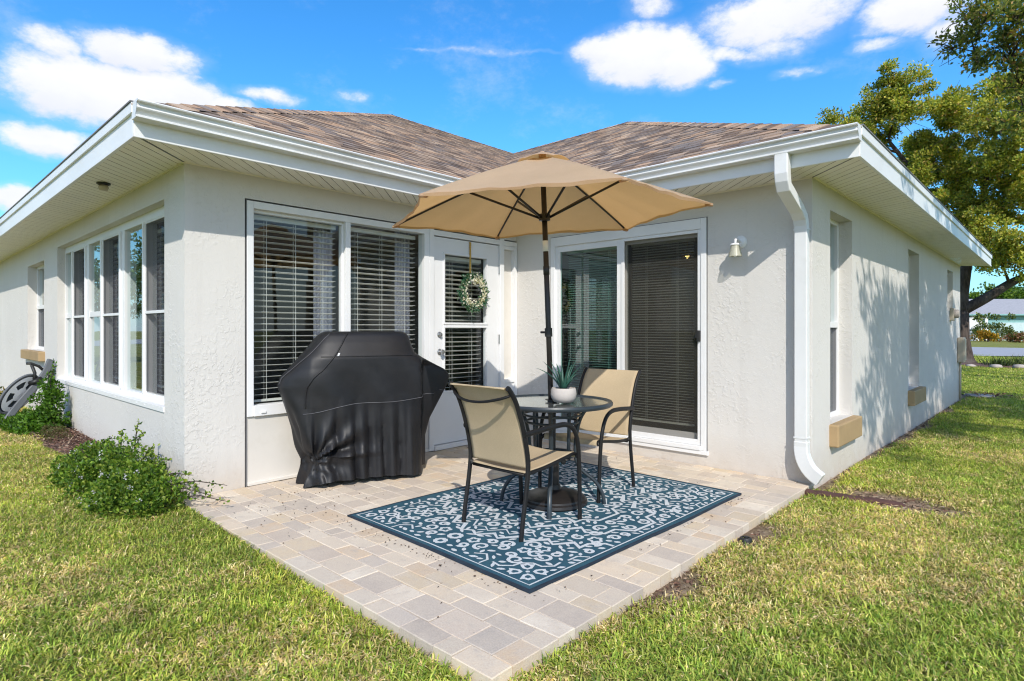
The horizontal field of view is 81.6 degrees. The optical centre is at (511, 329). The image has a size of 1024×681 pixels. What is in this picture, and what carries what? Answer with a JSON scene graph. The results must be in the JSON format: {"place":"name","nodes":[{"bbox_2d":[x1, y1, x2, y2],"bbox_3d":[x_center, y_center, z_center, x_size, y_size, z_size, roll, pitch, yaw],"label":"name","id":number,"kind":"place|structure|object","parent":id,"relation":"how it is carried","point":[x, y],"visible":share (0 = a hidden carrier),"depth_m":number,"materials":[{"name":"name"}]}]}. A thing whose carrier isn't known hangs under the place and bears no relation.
{"place":"outdoors","nodes":[
{"label":"outdoors","id":0,"kind":"place"},
{"bbox_2d":[182,438,811,680],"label":"patio","id":1,"kind":"structure","parent":0,"point":[482,631],"depth_m":3.16,"materials":[{"name":"beige stone"}]},
{"bbox_2d":[277,331,448,487],"bbox_3d":[-1.187,0.619,4.946,1.430,1.206,0.496,0,0,-28],"label":"covered grill","id":2,"kind":"object","parent":1,"relation":"on","point":[360,404],"visible":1,"depth_m":4.71,"materials":[{"name":"black fabric"}]},
{"bbox_2d":[347,460,741,593],"bbox_3d":[0.317,1.219,4.149,1.648,0.015,2.322,0,0,44],"label":"rug","id":3,"kind":"object","parent":1,"relation":"on","point":[484,539],"visible":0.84,"depth_m":3.76,"materials":[{"name":"blue fabric"}]},
{"bbox_2d":[448,381,581,541],"bbox_3d":[0.014,0.769,3.725,0.560,0.904,0.726,0,0,43],"label":"patio chair","id":4,"kind":"object","parent":3,"relation":"on","point":[497,434],"visible":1,"depth_m":3.59,"materials":[{"name":"beige fabric"}]},
{"bbox_2d":[522,460,587,511],"bbox_3d":[0.300,1.046,4.183,0.464,0.345,0.464,0,0,43],"label":"umbrella base","id":5,"kind":"object","parent":3,"relation":"on","point":[564,499],"visible":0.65,"depth_m":4.07,"materials":[{"name":"black metal"}]},
{"bbox_2d":[392,151,712,449],"bbox_3d":[0.226,-0.041,4.141,1.996,2.401,2.247,0,0,43],"label":"patio umbrella","id":6,"kind":"object","parent":5,"relation":"in","point":[544,194],"visible":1,"depth_m":4.33,"materials":[{"name":"beige fabric"}]},
{"bbox_2d":[500,394,612,519],"bbox_3d":[0.284,0.856,4.173,0.842,0.730,0.842,0,0,-43],"label":"bistro table","id":7,"kind":"object","parent":3,"relation":"on","point":[581,405],"visible":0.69,"depth_m":4.06,"materials":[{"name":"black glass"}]},
{"bbox_2d":[537,359,581,402],"bbox_3d":[0.341,0.346,4.061,0.262,0.299,0.336,0,0,-38],"label":"potted plant","id":8,"kind":"object","parent":7,"relation":"on","point":[563,392],"visible":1,"depth_m":4.00,"materials":[{"name":"green plant"}]},
{"bbox_2d":[538,367,641,502],"bbox_3d":[0.622,0.769,4.588,0.560,0.904,0.726,0,0,38],"label":"patio chair","id":9,"kind":"object","parent":3,"relation":"on","point":[618,388],"visible":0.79,"depth_m":4.66,"materials":[{"name":"beige fabric"}]},
{"bbox_2d":[0,340,1023,680],"bbox_3d":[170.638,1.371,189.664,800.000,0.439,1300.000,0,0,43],"label":"ground","id":10,"kind":"structure","parent":0,"point":[862,490],"depth_m":2.82,"materials":[{"name":"green plant"}]},
{"bbox_2d":[0,359,53,423],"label":"garden cart","id":11,"kind":"object","parent":10,"relation":"on","point":[16,393],"visible":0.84,"depth_m":7.09,"materials":[{"name":"grey plastic"}]},
{"bbox_2d":[0,358,71,435],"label":"green shrub","id":12,"kind":"object","parent":10,"relation":"on","point":[45,413],"visible":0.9,"depth_m":6.58,"materials":[{"name":"green plant"}]},
{"bbox_2d":[28,422,180,493],"bbox_3d":[-4.415,1.174,5.924,5.200,0.091,0.435,0,0,43],"label":"mulch bed","id":13,"kind":"object","parent":10,"relation":"on","point":[56,444],"visible":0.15,"depth_m":5.95,"materials":[{"name":"brown wood"}]},
{"bbox_2d":[39,422,73,442],"bbox_3d":[-4.913,1.122,6.361,0.865,0.206,0.314,0,0,43],"label":"ground cover plant","id":14,"kind":"object","parent":13,"relation":"on","point":[56,431],"visible":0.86,"depth_m":6.26,"materials":[{"name":"green plant"}]},
{"bbox_2d":[44,419,229,521],"bbox_3d":[-2.994,0.979,4.477,2.220,0.659,0.751,0,0,38],"label":"flowering shrub","id":15,"kind":"object","parent":13,"relation":"on","point":[117,477],"visible":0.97,"depth_m":4.13,"materials":[{"name":"green plant"}]},
{"bbox_2d":[0,98,991,497],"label":"house","id":16,"kind":"structure","parent":10,"relation":"on","point":[190,284],"depth_m":5.61,"materials":[{"name":"paint"}]},
{"bbox_2d":[21,265,44,361],"bbox_3d":[-6.659,-0.250,8.371,1.420,1.345,0.240,0,0,43],"label":"window","id":17,"kind":"structure","parent":16,"relation":"in","point":[34,355],"depth_m":8.73,"materials":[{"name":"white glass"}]},
{"bbox_2d":[96,182,110,190],"bbox_3d":[-3.378,-1.180,4.910,0.100,0.063,0.100,0,0,43],"label":"soffit light","id":18,"kind":"object","parent":16,"relation":"attached to","point":[102,186],"visible":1,"depth_m":4.88,"materials":[{"name":"beige plastic"}]},
{"bbox_2d":[56,206,163,411],"bbox_3d":[-4.057,-0.185,6.059,3.980,1.655,0.298,0,0,43],"label":"window","id":19,"kind":"structure","parent":16,"relation":"in","point":[98,258],"depth_m":6.01,"materials":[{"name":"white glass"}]},
{"bbox_2d":[247,200,428,416],"bbox_3d":[-1.545,-0.072,5.376,0.315,2.000,1.807,0,0,43],"label":"window","id":20,"kind":"structure","parent":16,"relation":"in","point":[323,222],"depth_m":5.28,"materials":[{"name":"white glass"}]},
{"bbox_2d":[434,236,499,444],"bbox_3d":[-0.488,0.113,6.375,0.176,2.115,0.959,0,0,43],"label":"entry door","id":21,"kind":"structure","parent":16,"relation":"in","point":[448,419],"depth_m":6.31,"materials":[{"name":"white glass"}]},
{"bbox_2d":[457,242,490,315],"bbox_3d":[-0.418,-0.536,6.343,0.173,0.799,0.488,0,0,43],"label":"wreath","id":22,"kind":"object","parent":21,"relation":"hanging from","point":[466,301],"visible":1,"depth_m":6.33,"materials":[{"name":"green plant"}]},
{"bbox_2d":[551,217,705,450],"bbox_3d":[1.139,0.043,5.988,1.794,2.094,0.209,0,0,43],"label":"sliding door","id":23,"kind":"structure","parent":16,"relation":"in","point":[685,230],"depth_m":5.89,"materials":[{"name":"white glass"}]},
{"bbox_2d":[680,242,693,256],"bbox_3d":[2.005,-0.997,6.794,0.150,0.370,0.150,0,0,43],"label":"pendant lamp","id":24,"kind":"object","parent":16,"relation":"hanging from","point":[687,252],"visible":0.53,"depth_m":6.74,"materials":[{"name":"black metal"}]},
{"bbox_2d":[728,236,746,256],"bbox_3d":[1.912,-0.710,5.053,0.112,0.196,0.169,0,0,43],"label":"wall lamp","id":25,"kind":"object","parent":16,"relation":"attached to","point":[739,243],"visible":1,"depth_m":5.02,"materials":[{"name":"beige"}]},
{"bbox_2d":[829,219,861,447],"bbox_3d":[2.939,-0.010,5.385,0.250,2.025,0.795,0,0,43],"label":"window","id":26,"kind":"structure","parent":16,"relation":"in","point":[844,431],"depth_m":5.65,"materials":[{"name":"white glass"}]},
{"bbox_2d":[908,255,925,405],"bbox_3d":[5.305,-0.030,7.920,0.250,2.005,0.850,0,0,43],"label":"window","id":27,"kind":"structure","parent":16,"relation":"in","point":[917,395],"depth_m":7.87,"materials":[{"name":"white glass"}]},
{"bbox_2d":[950,308,959,320],"bbox_3d":[7.694,-0.262,10.307,0.131,0.220,0.200,0,0,43],"label":"electric meter","id":28,"kind":"object","parent":16,"relation":"attached to","point":[954,313],"visible":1,"depth_m":10.25,"materials":[{"name":"beige metal"}]},
{"bbox_2d":[957,337,965,399],"bbox_3d":[8.382,0.728,11.060,0.110,1.160,0.280,0,0,43],"label":"utility box","id":29,"kind":"object","parent":16,"relation":"attached to","point":[961,349],"visible":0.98,"depth_m":10.98,"materials":[{"name":"beige metal"}]},
{"bbox_2d":[739,535,751,544],"bbox_3d":[1.406,1.292,3.570,0.072,0.103,0.072,0,0,43],"label":"sprinkler head","id":30,"kind":"object","parent":10,"relation":"on","point":[747,540],"visible":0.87,"depth_m":3.55},
{"bbox_2d":[627,399,1018,632],"bbox_3d":[4.791,1.298,6.666,1.808,0.132,11.944,0,0,43],"label":"soil debris","id":31,"kind":"object","parent":10,"relation":"on","point":[676,583],"visible":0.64,"depth_m":4.14,"materials":[{"name":"brown soil"}]},
{"bbox_2d":[805,488,905,506],"bbox_3d":[2.562,1.278,4.460,0.662,0.058,0.096,2,5,27],"label":"landscape timber","id":32,"kind":"object","parent":10,"relation":"on","point":[841,495],"visible":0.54,"depth_m":4.44,"materials":[{"name":"brown wood"}]},
{"bbox_2d":[815,57,1023,362],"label":"oak tree","id":33,"kind":"object","parent":10,"relation":"on","point":[961,170],"visible":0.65,"depth_m":21.77,"materials":[{"name":"green plant"}]},
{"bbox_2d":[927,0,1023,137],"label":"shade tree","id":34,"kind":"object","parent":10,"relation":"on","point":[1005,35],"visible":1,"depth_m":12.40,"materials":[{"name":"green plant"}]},
{"bbox_2d":[970,328,999,341],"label":"yellow flowers","id":35,"kind":"object","parent":10,"relation":"on","point":[988,335],"visible":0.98,"depth_m":58.09,"materials":[{"name":"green plant"}]},
{"bbox_2d":[961,363,1014,368],"bbox_3d":[17.435,1.298,22.006,3.500,0.100,3.500,0,0,43],"label":"mulch ring","id":36,"kind":"object","parent":10,"relation":"on","point":[979,364],"visible":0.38,"depth_m":21.38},
{"bbox_2d":[978,356,1016,366],"bbox_3d":[17.392,1.134,21.090,1.414,0.487,0.929,0,0,26],"label":"strappy plant","id":37,"kind":"object","parent":36,"relation":"on","point":[999,361],"visible":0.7,"depth_m":20.97,"materials":[{"name":"green plant"}]},
{"bbox_2d":[1005,354,1023,364],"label":"strappy plant","id":38,"kind":"object","parent":36,"relation":"on","point":[1018,360],"visible":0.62,"depth_m":20.89,"materials":[{"name":"green plant"}]},
{"bbox_2d":[961,391,1023,399],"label":"splash block","id":39,"kind":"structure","parent":10,"relation":"on","point":[978,395],"depth_m":11.80,"materials":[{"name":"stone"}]},
{"bbox_2d":[970,312,1015,340],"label":"garden bush","id":40,"kind":"object","parent":10,"relation":"on","point":[985,325],"visible":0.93,"depth_m":59.76,"materials":[{"name":"green plant"}]},
{"bbox_2d":[989,364,1002,367],"bbox_3d":[16.753,1.284,20.562,0.377,0.168,0.432,0,0,43],"label":"stone","id":41,"kind":"object","parent":10,"relation":"on","point":[995,365],"visible":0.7,"depth_m":20.45,"materials":[{"name":"white stone"}]},
{"bbox_2d":[969,299,1023,340],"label":"neighbour house","id":42,"kind":"structure","parent":10,"relation":"on","point":[1003,308],"depth_m":66.28,"materials":[{"name":"grey"}]},
{"bbox_2d":[999,323,1023,340],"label":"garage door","id":43,"kind":"structure","parent":42,"relation":"in","point":[1018,327],"depth_m":65.95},
{"bbox_2d":[969,281,1023,298],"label":"distant tree","id":44,"kind":"object","parent":10,"relation":"on","point":[1010,293],"visible":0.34,"depth_m":96.78,"materials":[{"name":"green plant"}]},
{"bbox_2d":[994,325,1023,339],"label":"garden bush","id":45,"kind":"object","parent":10,"relation":"on","point":[1002,332],"visible":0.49,"depth_m":61.69,"materials":[{"name":"green plant"}]},
{"bbox_2d":[997,332,1023,342],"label":"garden bush","id":46,"kind":"object","parent":10,"relation":"on","point":[1014,337],"visible":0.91,"depth_m":58.06,"materials":[{"name":"red plant"}]},
{"bbox_2d":[1011,283,1023,298],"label":"distant tree","id":47,"kind":"object","parent":10,"relation":"on","point":[1019,285],"visible":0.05,"depth_m":100.27,"materials":[{"name":"green plant"}]},
{"bbox_2d":[1012,364,1023,368],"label":"stone","id":48,"kind":"object","parent":10,"relation":"on","point":[1015,366],"visible":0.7,"depth_m":20.27,"materials":[{"name":"white stone"}]},
{"bbox_2d":[0,0,1023,293],"label":"sky","id":49,"kind":"structure","parent":0,"point":[513,76],"materials":[{"name":"blue"}]},
{"bbox_2d":[969,318,981,340],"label":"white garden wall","id":50,"kind":"structure","parent":0,"point":[973,323],"depth_m":62.00,"materials":[{"name":"white paint"}]},
{"bbox_2d":[972,347,1023,355],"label":"road","id":51,"kind":"structure","parent":0,"point":[990,351],"depth_m":33.35,"materials":[{"name":"grey asphalt"}]}
]}

